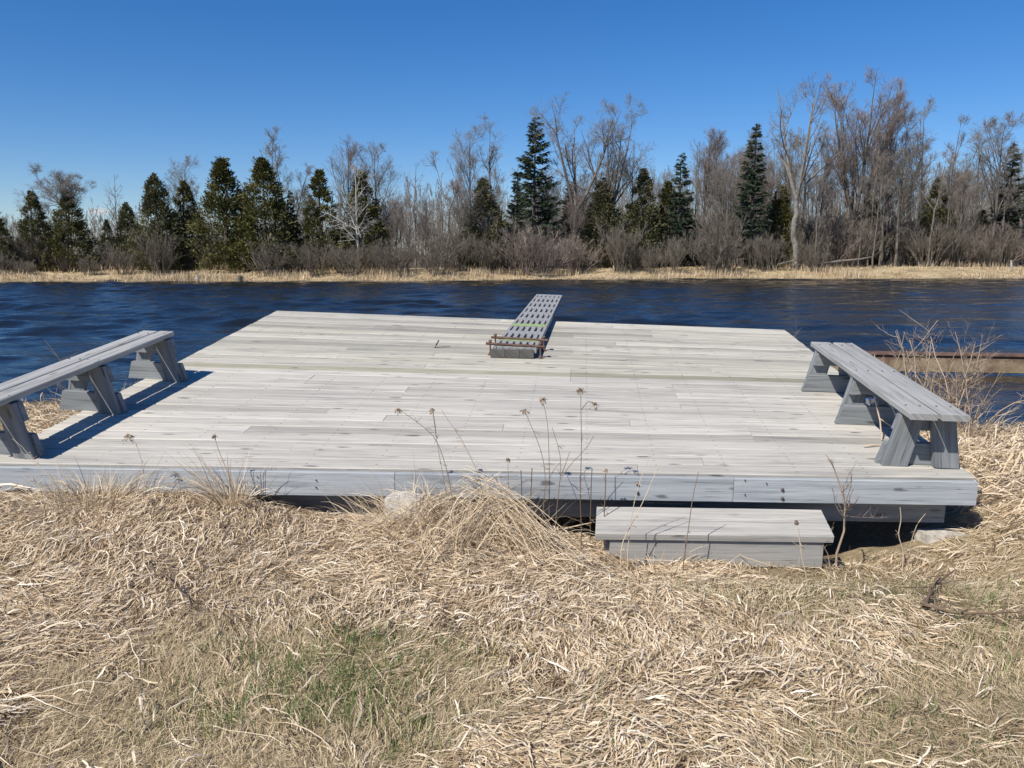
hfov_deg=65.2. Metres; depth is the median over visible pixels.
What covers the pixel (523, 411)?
dry weed
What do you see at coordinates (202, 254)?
bare shrub
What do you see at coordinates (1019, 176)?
bare tree
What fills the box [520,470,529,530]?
dry weed
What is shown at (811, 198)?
bare tree
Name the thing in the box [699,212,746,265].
bare shrub
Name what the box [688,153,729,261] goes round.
bare tree
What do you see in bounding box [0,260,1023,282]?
bank reeds
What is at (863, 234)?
bare shrub
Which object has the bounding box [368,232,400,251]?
bare shrub
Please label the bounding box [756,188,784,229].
bare tree
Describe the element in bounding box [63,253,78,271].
bare shrub
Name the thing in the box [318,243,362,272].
bare shrub
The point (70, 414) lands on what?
straw clump
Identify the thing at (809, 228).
bare shrub
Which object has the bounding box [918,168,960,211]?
bare tree
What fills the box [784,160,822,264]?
bare tree
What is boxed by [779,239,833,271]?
bare shrub
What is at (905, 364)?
bare shrub
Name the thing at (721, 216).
bare tree
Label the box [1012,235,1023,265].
bare shrub
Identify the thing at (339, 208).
bare tree
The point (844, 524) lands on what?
bare sapling
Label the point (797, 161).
bare tree
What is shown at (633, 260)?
bare shrub
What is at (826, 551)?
bare sapling
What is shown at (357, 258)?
bare shrub
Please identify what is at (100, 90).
sky
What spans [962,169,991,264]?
bare tree
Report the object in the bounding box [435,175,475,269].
bare tree
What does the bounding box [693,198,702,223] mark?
bare tree
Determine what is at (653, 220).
cedar tree
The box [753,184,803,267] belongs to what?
cedar tree
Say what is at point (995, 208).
bare tree
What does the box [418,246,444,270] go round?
bare shrub
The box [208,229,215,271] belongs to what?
bare tree
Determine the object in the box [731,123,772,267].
spruce tree
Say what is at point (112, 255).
bare shrub
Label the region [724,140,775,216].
bare tree
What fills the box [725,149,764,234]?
bare tree
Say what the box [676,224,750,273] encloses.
bare shrub
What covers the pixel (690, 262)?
bare shrub
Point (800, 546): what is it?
dry weed
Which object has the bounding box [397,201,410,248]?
bare tree
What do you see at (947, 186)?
bare tree
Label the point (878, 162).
bare tree
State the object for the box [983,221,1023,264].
bare shrub
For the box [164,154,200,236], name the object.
bare tree
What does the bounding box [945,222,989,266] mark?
bare shrub
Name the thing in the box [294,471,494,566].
straw clump
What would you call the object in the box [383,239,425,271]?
bare shrub
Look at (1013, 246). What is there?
bare shrub
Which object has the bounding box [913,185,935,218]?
bare tree
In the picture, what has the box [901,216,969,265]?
bare shrub
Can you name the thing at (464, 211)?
bare tree
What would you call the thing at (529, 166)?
spruce tree
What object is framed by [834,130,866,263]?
bare tree
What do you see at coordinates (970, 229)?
bare shrub
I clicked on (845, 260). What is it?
fallen log
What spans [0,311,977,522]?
wooden deck
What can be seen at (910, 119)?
bare tree
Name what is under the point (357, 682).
green grass
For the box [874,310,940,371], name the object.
bare shrub
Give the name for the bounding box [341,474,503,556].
straw bundle
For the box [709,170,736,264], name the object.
bare tree
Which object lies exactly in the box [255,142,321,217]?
bare tree
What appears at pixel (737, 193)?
bare tree
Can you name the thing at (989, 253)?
bare shrub
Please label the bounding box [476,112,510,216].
bare tree
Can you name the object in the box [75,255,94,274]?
bare shrub
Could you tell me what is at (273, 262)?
bare shrub
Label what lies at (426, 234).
bare tree
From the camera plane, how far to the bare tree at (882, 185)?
65.79 m
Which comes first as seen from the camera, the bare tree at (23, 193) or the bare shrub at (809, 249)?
the bare tree at (23, 193)
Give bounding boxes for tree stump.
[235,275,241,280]
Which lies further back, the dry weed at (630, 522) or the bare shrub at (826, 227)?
the bare shrub at (826, 227)
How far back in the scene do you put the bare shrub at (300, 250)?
59.44 m
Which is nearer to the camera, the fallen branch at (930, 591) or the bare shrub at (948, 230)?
the fallen branch at (930, 591)
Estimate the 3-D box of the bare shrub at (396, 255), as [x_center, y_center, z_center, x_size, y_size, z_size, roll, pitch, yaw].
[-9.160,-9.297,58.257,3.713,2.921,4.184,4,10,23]
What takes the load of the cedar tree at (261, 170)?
on the ground at (862, 540)
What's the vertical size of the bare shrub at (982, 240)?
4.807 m
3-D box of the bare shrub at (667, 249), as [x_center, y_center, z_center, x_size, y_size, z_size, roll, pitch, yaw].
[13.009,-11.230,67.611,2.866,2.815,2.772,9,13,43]
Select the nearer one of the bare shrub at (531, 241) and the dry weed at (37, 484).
the dry weed at (37, 484)
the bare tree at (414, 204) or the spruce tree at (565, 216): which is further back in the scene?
the spruce tree at (565, 216)
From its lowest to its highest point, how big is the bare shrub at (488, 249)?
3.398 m
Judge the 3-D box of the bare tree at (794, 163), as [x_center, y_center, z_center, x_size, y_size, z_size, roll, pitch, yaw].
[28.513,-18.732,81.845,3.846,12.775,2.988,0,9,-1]
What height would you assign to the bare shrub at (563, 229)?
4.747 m
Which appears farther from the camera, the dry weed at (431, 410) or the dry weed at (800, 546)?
the dry weed at (431, 410)
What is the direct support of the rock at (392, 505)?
on the flattened straw
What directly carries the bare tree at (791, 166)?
on the ground at (862, 540)
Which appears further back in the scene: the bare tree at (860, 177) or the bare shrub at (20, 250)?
the bare tree at (860, 177)
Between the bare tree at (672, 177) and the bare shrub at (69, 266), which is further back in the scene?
the bare tree at (672, 177)
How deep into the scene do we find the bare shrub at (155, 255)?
57.86 m
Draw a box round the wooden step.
[595,507,833,567]
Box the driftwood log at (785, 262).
[777,259,796,265]
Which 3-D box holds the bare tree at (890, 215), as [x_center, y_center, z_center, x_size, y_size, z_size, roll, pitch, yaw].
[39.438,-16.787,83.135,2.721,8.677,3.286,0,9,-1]
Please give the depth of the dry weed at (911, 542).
4.39 m
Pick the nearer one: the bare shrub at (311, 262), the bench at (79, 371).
the bench at (79, 371)
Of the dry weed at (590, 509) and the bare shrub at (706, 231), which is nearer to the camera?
the dry weed at (590, 509)
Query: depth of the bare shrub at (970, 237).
71.47 m
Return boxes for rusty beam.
[832,351,1023,373]
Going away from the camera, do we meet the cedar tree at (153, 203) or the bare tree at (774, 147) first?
the cedar tree at (153, 203)
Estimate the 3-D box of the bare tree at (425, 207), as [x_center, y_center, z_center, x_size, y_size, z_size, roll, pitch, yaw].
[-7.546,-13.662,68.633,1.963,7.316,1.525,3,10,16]
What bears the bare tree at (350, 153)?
on the ground at (862, 540)
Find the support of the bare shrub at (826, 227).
on the ground at (862, 540)
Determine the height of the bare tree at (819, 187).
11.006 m
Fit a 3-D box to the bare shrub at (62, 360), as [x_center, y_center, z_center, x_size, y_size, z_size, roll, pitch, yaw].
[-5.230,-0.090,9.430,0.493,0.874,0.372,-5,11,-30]
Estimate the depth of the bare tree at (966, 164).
81.32 m
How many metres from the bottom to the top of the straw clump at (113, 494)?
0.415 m
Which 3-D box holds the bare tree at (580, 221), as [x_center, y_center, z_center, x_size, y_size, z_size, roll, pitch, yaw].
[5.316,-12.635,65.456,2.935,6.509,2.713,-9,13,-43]
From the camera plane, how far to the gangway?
7.98 m
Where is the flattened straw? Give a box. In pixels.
[0,392,1023,767]
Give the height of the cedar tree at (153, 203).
7.252 m
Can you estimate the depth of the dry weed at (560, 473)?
4.36 m
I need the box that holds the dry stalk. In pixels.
[874,397,890,439]
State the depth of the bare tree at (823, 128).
71.15 m
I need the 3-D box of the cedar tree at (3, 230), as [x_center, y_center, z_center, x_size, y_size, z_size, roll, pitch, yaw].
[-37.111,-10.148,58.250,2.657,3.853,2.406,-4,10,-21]
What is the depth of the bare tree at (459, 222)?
66.44 m
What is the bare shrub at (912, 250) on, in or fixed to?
on the ground at (862, 540)
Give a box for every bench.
[0,330,188,458]
[801,342,969,468]
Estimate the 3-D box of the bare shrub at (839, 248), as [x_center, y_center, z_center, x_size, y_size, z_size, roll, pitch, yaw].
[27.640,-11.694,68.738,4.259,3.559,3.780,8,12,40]
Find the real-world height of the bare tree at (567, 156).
13.803 m
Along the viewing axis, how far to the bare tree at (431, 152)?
64.08 m
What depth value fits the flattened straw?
3.48 m
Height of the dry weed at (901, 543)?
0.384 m
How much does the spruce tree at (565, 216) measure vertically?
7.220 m
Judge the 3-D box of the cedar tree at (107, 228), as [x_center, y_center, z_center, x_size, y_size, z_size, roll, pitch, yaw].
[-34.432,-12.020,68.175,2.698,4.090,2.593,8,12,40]
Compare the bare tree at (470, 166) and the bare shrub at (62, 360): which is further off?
the bare tree at (470, 166)
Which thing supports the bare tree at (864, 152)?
on the ground at (862, 540)
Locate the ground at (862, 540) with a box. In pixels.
[0,256,1023,767]
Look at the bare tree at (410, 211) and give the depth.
78.74 m
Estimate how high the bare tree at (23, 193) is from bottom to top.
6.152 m
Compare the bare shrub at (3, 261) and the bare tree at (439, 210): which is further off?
the bare tree at (439, 210)
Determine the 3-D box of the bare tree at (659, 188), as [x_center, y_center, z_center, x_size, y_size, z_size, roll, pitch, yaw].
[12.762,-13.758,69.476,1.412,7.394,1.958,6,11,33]
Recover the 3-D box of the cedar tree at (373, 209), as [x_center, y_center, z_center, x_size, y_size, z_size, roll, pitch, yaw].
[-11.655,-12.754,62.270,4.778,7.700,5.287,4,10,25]
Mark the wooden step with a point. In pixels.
(767, 536)
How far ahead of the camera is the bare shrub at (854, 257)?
68.41 m
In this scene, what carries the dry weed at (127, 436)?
on the ground at (862, 540)
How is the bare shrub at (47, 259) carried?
on the ground at (862, 540)
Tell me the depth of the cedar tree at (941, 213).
70.00 m
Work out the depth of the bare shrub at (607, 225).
69.26 m
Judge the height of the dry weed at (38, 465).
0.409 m
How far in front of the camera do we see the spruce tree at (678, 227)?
66.84 m
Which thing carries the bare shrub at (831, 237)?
on the ground at (862, 540)
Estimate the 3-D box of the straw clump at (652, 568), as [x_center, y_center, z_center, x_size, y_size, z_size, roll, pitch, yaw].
[0.789,0.918,4.192,0.790,0.278,0.760,0,9,0]
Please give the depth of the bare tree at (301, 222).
60.07 m
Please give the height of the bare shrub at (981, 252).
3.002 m
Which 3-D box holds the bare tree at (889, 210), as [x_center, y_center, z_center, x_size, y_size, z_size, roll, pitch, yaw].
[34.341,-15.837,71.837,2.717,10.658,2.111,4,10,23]
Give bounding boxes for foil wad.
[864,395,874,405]
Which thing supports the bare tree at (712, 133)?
on the ground at (862, 540)
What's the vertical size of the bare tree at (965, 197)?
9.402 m
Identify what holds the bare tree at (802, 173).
on the ground at (862, 540)
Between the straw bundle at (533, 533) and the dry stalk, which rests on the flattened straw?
the straw bundle at (533, 533)
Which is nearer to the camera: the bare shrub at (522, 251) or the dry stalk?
the dry stalk
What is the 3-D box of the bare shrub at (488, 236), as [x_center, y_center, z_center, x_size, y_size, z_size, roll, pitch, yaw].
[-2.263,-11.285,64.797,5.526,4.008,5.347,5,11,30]
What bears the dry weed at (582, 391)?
on the ground at (862, 540)
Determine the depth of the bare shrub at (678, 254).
64.38 m
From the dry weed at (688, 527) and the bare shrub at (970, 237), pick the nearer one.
the dry weed at (688, 527)
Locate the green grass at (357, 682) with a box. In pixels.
[70,568,1023,767]
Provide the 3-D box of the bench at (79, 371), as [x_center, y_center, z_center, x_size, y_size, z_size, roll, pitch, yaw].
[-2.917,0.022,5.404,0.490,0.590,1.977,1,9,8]
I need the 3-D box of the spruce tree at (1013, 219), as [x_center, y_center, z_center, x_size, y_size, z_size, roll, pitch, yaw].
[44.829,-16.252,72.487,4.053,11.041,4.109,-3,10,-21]
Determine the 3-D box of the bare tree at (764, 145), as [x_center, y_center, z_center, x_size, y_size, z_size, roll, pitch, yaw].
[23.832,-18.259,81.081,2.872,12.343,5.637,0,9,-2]
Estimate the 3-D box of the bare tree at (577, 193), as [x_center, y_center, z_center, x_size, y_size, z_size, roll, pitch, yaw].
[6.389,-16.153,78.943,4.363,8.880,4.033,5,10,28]
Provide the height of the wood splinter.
0.020 m
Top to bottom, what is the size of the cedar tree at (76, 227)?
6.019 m
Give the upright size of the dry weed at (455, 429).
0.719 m
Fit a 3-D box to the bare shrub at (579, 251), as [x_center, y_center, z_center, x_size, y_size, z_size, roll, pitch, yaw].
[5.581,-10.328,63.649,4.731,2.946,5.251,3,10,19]
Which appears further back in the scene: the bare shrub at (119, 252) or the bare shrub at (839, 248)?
the bare shrub at (839, 248)
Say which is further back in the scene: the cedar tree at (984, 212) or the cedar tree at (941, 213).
the cedar tree at (984, 212)
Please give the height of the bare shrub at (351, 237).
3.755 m
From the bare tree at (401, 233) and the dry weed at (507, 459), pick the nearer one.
the dry weed at (507, 459)
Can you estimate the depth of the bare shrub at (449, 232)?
62.75 m
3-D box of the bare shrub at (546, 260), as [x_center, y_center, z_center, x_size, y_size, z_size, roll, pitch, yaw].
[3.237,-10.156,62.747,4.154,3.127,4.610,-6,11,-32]
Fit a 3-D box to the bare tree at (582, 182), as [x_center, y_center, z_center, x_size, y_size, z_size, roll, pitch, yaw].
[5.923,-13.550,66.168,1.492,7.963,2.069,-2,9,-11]
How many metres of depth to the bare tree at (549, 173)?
75.58 m
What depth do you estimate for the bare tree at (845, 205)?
81.70 m
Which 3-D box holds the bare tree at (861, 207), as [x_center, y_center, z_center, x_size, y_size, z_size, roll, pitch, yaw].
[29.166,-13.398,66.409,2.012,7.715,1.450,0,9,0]
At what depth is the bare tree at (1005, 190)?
87.65 m
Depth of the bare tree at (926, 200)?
66.74 m
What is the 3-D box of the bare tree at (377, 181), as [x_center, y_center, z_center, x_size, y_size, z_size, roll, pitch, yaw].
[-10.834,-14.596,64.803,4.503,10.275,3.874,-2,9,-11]
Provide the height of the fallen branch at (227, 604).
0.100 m
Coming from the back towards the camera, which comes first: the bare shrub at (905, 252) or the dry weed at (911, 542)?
the bare shrub at (905, 252)
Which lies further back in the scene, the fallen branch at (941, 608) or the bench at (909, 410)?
the bench at (909, 410)
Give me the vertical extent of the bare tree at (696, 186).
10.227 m
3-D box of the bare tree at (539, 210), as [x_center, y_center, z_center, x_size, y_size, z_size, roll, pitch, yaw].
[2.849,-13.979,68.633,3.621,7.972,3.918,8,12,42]
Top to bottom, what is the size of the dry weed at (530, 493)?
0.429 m
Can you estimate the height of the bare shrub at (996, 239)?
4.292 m
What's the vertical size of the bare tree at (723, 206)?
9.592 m
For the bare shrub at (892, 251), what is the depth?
73.64 m
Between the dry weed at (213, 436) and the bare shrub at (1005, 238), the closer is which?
the dry weed at (213, 436)
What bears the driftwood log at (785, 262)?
on the ground at (862, 540)
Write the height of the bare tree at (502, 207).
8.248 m
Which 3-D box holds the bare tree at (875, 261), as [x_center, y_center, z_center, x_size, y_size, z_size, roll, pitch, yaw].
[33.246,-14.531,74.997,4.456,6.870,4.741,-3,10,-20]
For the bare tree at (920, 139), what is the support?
on the ground at (862, 540)
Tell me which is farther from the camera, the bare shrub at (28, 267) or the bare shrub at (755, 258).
the bare shrub at (755, 258)
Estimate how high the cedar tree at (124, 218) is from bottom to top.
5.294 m
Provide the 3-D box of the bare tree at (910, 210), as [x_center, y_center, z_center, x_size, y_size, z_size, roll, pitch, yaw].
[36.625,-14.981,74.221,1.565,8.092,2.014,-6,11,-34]
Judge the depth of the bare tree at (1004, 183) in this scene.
70.37 m
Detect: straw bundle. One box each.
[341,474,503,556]
[384,472,544,569]
[441,452,602,579]
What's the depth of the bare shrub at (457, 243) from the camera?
60.98 m
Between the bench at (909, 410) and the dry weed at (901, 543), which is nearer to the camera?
the dry weed at (901, 543)
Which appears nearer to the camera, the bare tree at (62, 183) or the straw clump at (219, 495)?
the straw clump at (219, 495)
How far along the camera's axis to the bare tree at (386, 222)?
67.76 m
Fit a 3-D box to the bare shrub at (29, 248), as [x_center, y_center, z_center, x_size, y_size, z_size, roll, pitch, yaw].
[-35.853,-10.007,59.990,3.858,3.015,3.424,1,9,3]
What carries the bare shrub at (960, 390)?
on the ground at (862, 540)
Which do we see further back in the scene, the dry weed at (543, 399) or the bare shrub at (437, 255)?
the bare shrub at (437, 255)
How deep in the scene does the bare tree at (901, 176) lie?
67.47 m
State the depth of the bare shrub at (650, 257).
63.55 m
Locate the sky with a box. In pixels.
[0,0,1023,253]
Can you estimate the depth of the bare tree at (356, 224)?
58.93 m
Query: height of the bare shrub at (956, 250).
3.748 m
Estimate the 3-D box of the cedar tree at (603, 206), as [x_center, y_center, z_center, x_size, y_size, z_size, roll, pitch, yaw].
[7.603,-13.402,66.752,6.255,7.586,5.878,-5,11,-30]
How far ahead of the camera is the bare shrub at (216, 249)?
61.76 m
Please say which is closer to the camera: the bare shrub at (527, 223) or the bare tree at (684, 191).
the bare shrub at (527, 223)
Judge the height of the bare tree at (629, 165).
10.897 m
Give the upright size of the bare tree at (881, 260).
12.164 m
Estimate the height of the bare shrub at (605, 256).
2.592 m
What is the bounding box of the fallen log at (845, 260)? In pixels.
[817,256,871,264]
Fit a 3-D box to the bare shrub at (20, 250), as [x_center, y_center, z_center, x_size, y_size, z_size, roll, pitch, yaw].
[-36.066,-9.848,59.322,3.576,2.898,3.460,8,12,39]
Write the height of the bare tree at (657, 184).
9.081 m
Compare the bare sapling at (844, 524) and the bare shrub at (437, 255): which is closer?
the bare sapling at (844, 524)
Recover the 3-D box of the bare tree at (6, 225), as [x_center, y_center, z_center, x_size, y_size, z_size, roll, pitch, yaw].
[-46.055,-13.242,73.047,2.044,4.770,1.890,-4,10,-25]
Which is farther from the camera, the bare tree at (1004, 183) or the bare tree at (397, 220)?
the bare tree at (1004, 183)
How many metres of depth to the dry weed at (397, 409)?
4.30 m
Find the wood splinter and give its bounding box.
[864,444,880,446]
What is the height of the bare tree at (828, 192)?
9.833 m
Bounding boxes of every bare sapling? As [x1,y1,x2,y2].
[822,523,833,570]
[824,454,883,569]
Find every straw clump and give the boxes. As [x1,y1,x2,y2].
[0,453,190,526]
[32,380,130,420]
[124,436,289,516]
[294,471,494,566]
[349,456,593,588]
[591,533,738,586]
[957,400,1023,445]
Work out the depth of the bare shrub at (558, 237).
65.84 m
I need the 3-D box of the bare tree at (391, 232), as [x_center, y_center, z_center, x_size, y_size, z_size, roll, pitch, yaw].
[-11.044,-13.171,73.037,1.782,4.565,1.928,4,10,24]
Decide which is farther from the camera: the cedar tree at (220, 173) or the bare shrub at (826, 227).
the bare shrub at (826, 227)
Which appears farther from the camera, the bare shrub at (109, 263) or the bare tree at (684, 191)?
the bare tree at (684, 191)
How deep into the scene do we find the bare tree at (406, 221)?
60.37 m
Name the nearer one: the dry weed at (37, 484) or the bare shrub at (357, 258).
the dry weed at (37, 484)
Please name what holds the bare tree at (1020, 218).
on the ground at (862, 540)
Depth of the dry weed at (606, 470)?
4.45 m
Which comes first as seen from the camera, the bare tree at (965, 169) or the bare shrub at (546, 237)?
the bare shrub at (546, 237)
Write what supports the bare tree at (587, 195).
on the ground at (862, 540)
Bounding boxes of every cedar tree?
[0,218,20,270]
[9,189,61,270]
[33,190,105,270]
[97,219,118,266]
[104,202,147,268]
[119,172,198,270]
[161,180,223,269]
[178,155,262,270]
[213,156,306,269]
[288,168,355,268]
[330,170,392,268]
[454,177,517,268]
[571,177,636,268]
[606,168,682,267]
[642,180,690,266]
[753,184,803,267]
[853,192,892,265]
[906,176,965,265]
[959,209,994,263]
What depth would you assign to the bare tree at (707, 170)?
71.26 m
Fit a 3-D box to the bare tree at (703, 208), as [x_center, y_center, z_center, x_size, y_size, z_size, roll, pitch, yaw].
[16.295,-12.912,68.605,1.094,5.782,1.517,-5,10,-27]
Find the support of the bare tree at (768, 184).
on the ground at (862, 540)
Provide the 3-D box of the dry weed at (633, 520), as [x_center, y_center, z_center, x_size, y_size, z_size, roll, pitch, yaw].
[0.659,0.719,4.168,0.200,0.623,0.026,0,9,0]
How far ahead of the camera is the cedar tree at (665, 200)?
68.18 m
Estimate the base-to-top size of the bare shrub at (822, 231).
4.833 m
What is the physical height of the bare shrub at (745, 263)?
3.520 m
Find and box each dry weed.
[13,439,54,500]
[24,472,49,501]
[122,433,151,500]
[212,434,245,511]
[394,408,453,504]
[428,408,448,517]
[441,410,488,529]
[506,458,511,519]
[519,408,558,542]
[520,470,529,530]
[530,469,531,534]
[540,397,555,538]
[552,428,593,539]
[576,387,597,548]
[587,470,595,543]
[600,469,607,544]
[620,465,658,566]
[622,456,649,568]
[681,472,698,572]
[791,528,807,583]
[896,507,914,570]
[907,514,924,569]
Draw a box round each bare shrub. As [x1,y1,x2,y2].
[0,249,16,273]
[3,235,49,270]
[6,233,53,270]
[6,260,22,272]
[10,257,35,274]
[28,239,82,270]
[46,342,80,399]
[48,248,77,271]
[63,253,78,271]
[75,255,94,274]
[85,258,103,274]
[94,242,148,274]
[100,257,118,269]
[101,234,133,266]
[128,221,181,275]
[184,244,216,268]
[189,232,236,269]
[240,240,294,276]
[267,238,307,270]
[277,241,332,276]
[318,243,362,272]
[322,224,389,255]
[323,238,376,276]
[356,239,390,273]
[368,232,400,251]
[368,237,418,276]
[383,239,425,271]
[409,236,469,275]
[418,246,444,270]
[426,220,468,268]
[432,225,476,271]
[461,222,521,264]
[464,212,529,269]
[464,230,505,272]
[465,224,580,274]
[505,218,558,267]
[510,226,570,267]
[511,225,551,268]
[522,236,576,273]
[541,235,609,273]
[543,225,592,268]
[544,215,600,267]
[557,236,609,271]
[570,221,624,266]
[590,217,625,267]
[593,216,649,273]
[593,241,613,266]
[625,245,644,269]
[636,240,668,273]
[653,235,676,267]
[656,235,689,272]
[671,223,714,266]
[672,211,756,272]
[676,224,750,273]
[682,214,746,266]
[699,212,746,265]
[722,231,769,266]
[739,211,814,266]
[740,227,777,270]
[746,225,794,271]
[748,220,783,267]
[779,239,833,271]
[782,214,844,264]
[788,212,844,265]
[797,210,895,267]
[798,228,836,266]
[805,211,843,265]
[812,209,895,265]
[816,231,862,266]
[828,239,866,266]
[834,213,898,266]
[837,238,876,266]
[846,219,912,265]
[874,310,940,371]
[879,324,944,387]
[880,213,927,265]
[886,220,950,266]
[890,316,1011,435]
[898,214,974,266]
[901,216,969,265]
[930,224,980,266]
[943,209,982,263]
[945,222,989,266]
[950,220,982,265]
[951,386,1023,436]
[965,234,1007,266]
[967,216,1010,265]
[969,219,1023,266]
[976,224,1023,266]
[976,243,1002,266]
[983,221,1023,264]
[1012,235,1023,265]
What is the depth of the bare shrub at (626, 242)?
63.42 m
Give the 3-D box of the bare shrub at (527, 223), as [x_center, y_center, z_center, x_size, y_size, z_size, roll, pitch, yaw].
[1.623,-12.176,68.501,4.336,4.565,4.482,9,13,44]
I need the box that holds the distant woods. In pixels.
[0,152,1023,266]
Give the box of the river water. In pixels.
[0,278,1023,442]
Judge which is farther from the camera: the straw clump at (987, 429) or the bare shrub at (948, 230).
the bare shrub at (948, 230)
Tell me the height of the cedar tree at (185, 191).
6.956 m
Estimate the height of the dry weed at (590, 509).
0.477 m
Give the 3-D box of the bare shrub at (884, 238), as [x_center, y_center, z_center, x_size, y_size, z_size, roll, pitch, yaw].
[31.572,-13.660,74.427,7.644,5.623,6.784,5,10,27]
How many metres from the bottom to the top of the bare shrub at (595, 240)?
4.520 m
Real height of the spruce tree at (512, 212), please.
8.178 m
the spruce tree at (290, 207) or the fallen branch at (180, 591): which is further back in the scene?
the spruce tree at (290, 207)
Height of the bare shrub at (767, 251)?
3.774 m
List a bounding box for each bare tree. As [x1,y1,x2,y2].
[1,213,16,237]
[12,189,46,237]
[22,201,47,240]
[27,162,96,256]
[103,176,122,264]
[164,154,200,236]
[188,185,201,241]
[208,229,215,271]
[251,125,289,245]
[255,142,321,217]
[290,192,312,269]
[319,159,376,271]
[321,135,378,244]
[328,192,346,265]
[351,141,403,240]
[378,199,395,260]
[378,209,390,226]
[382,192,413,246]
[384,216,395,245]
[392,208,407,261]
[397,195,409,244]
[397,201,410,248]
[399,163,425,268]
[400,194,416,262]
[401,227,414,267]
[410,181,432,249]
[414,212,433,243]
[417,215,434,258]
[418,212,425,266]
[420,150,470,242]
[432,187,444,233]
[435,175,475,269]
[442,122,487,268]
[451,209,465,267]
[457,185,482,266]
[458,191,483,269]
[472,173,507,214]
[473,171,500,264]
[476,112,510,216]
[494,185,501,266]
[526,93,637,247]
[535,181,567,265]
[536,167,564,236]
[557,93,654,267]
[558,175,591,214]
[560,188,589,242]
[572,169,594,266]
[578,174,593,235]
[614,141,656,234]
[635,171,669,206]
[656,182,663,235]
[657,166,678,237]
[677,149,706,266]
[677,171,690,226]
[679,130,734,265]
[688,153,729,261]
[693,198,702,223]
[694,201,707,266]
[698,152,743,266]
[701,123,770,261]
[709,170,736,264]
[709,189,735,237]
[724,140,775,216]
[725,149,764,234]
[730,165,749,264]
[732,158,755,262]
[735,141,770,156]
[754,172,789,222]
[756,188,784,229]
[760,132,781,192]
[764,70,845,269]
[766,133,811,260]
[776,138,802,199]
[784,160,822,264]
[788,133,818,215]
[801,164,818,218]
[806,152,846,265]
[808,135,835,268]
[810,124,850,227]
[812,64,916,263]
[833,134,864,217]
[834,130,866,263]
[840,178,854,228]
[847,108,945,265]
[848,137,896,196]
[850,144,902,263]
[854,131,900,266]
[855,175,873,267]
[856,95,934,266]
[863,125,898,266]
[868,150,896,268]
[876,147,936,266]
[879,183,907,262]
[882,148,906,266]
[893,96,939,266]
[898,147,951,266]
[903,184,916,233]
[905,168,918,265]
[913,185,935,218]
[916,182,928,215]
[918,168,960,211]
[929,151,960,265]
[940,170,984,265]
[941,157,958,206]
[942,114,1000,264]
[944,148,966,214]
[950,167,970,224]
[952,159,986,264]
[954,152,972,218]
[956,170,981,224]
[957,107,1023,265]
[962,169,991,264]
[966,133,1005,265]
[981,115,1023,265]
[986,149,1017,266]
[993,168,1022,226]
[1010,151,1023,262]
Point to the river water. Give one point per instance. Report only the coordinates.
(64, 320)
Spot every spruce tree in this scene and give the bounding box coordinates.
[282,191,301,243]
[505,171,527,265]
[506,115,564,267]
[558,183,578,266]
[662,152,699,266]
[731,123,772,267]
[974,143,1023,263]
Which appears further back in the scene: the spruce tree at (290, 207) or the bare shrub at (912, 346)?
the spruce tree at (290, 207)
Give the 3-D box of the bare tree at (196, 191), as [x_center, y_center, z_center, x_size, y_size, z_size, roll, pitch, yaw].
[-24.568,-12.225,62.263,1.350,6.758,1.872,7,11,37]
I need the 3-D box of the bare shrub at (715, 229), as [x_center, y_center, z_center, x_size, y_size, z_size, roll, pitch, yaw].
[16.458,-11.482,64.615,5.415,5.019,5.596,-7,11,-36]
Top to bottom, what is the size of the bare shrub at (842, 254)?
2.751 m
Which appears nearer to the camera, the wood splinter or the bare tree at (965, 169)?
the wood splinter
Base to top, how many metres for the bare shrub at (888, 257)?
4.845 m
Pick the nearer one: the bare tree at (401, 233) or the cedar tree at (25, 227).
the cedar tree at (25, 227)
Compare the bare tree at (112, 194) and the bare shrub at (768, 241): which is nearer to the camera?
the bare tree at (112, 194)
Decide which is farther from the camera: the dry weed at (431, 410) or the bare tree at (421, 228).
the bare tree at (421, 228)
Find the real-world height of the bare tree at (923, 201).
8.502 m
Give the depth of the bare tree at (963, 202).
69.09 m
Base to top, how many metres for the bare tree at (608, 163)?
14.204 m
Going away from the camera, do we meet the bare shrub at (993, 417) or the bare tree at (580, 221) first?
the bare shrub at (993, 417)
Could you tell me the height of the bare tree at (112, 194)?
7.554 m
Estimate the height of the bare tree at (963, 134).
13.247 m
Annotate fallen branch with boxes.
[120,563,228,621]
[181,580,279,619]
[899,569,969,608]
[916,593,1023,621]
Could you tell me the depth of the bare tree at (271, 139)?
62.27 m
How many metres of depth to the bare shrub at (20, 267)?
58.09 m
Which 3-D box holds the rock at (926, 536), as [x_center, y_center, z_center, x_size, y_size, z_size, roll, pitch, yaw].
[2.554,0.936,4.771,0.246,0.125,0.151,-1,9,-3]
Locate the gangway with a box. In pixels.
[486,294,561,357]
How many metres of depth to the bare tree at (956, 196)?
75.31 m
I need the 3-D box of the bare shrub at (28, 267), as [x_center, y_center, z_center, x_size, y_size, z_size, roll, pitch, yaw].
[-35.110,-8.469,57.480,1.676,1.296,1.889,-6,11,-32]
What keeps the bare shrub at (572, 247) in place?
on the ground at (862, 540)
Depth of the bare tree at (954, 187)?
72.29 m
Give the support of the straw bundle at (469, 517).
on the flattened straw
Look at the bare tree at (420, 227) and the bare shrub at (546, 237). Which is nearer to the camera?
the bare shrub at (546, 237)

